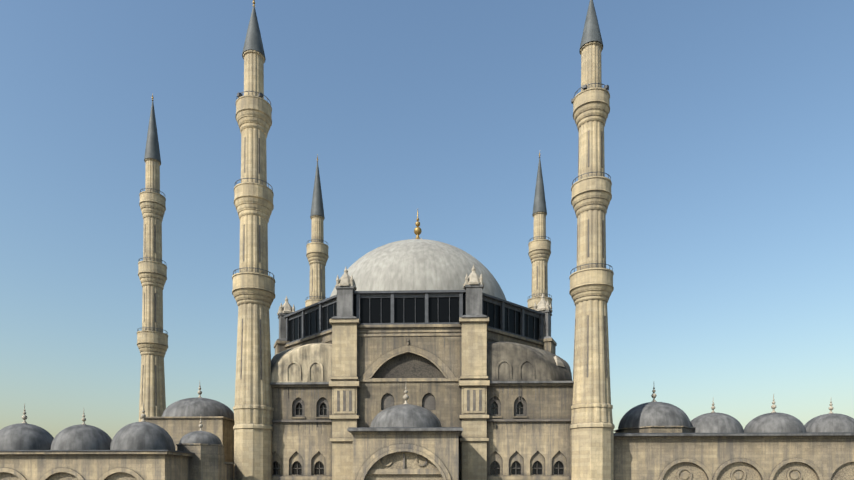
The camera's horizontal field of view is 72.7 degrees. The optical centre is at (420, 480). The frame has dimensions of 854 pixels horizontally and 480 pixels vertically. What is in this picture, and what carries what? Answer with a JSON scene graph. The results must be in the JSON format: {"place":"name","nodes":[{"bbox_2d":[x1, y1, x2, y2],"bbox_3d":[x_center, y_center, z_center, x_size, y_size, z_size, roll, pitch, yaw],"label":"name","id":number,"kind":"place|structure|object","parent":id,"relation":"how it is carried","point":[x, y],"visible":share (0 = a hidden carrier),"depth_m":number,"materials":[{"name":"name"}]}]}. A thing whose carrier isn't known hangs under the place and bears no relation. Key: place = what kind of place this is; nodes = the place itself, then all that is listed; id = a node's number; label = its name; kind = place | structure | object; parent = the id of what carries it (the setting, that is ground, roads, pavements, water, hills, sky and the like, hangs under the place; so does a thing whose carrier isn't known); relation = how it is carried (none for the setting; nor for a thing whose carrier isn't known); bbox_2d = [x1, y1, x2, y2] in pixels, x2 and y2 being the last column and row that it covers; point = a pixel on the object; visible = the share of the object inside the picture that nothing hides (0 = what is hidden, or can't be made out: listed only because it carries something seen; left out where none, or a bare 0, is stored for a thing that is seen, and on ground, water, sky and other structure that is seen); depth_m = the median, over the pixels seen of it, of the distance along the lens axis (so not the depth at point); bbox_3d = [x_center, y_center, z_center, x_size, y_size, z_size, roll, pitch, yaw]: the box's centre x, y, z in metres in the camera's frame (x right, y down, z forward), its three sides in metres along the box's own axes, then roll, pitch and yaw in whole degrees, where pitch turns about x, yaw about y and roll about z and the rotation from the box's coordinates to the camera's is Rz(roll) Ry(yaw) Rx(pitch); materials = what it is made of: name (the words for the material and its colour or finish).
{"place":"outdoors","nodes":[
{"label":"outdoors","id":0,"kind":"place"},
{"bbox_2d":[0,384,234,479],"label":"courtyard wing","id":1,"kind":"structure","parent":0,"point":[188,439],"depth_m":63.79,"materials":[{"name":"beige stone"}]},
{"bbox_2d":[0,0,853,438],"label":"sky","id":2,"kind":"structure","parent":0,"point":[729,127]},
{"bbox_2d":[614,387,853,479],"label":"courtyard wing","id":3,"kind":"structure","parent":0,"point":[654,439],"depth_m":77.92,"materials":[{"name":"beige stone"}]},
{"bbox_3d":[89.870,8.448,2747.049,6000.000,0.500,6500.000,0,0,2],"label":"ground","id":4,"kind":"structure","parent":0,"visible":0},
{"bbox_2d":[137,95,167,421],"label":"minaret","id":5,"kind":"object","parent":4,"relation":"on","point":[152,341],"visible":0.88,"depth_m":109.83,"materials":[{"name":"stone"}]},
{"bbox_2d":[232,215,274,479],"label":"minaret","id":6,"kind":"object","parent":4,"relation":"on","point":[253,292],"visible":0.96,"depth_m":76.44,"materials":[{"name":"stone"}]},
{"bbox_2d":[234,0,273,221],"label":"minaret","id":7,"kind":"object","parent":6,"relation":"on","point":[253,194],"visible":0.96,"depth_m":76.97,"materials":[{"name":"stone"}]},
{"bbox_2d":[305,154,328,306],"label":"minaret","id":8,"kind":"object","parent":4,"relation":"on","point":[317,256],"visible":0.42,"depth_m":117.10,"materials":[{"name":"stone"}]},
{"bbox_2d":[270,210,574,479],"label":"mosque","id":9,"kind":"structure","parent":4,"relation":"on","point":[417,358],"depth_m":77.72,"materials":[{"name":"stone"}]},
{"bbox_2d":[527,152,551,309],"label":"minaret","id":10,"kind":"object","parent":4,"relation":"on","point":[539,252],"visible":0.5,"depth_m":115.59,"materials":[{"name":"stone"}]},
{"bbox_2d":[569,0,614,479],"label":"minaret","id":11,"kind":"object","parent":4,"relation":"on","point":[593,426],"visible":0.98,"depth_m":75.09,"materials":[{"name":"stone"}]}
]}

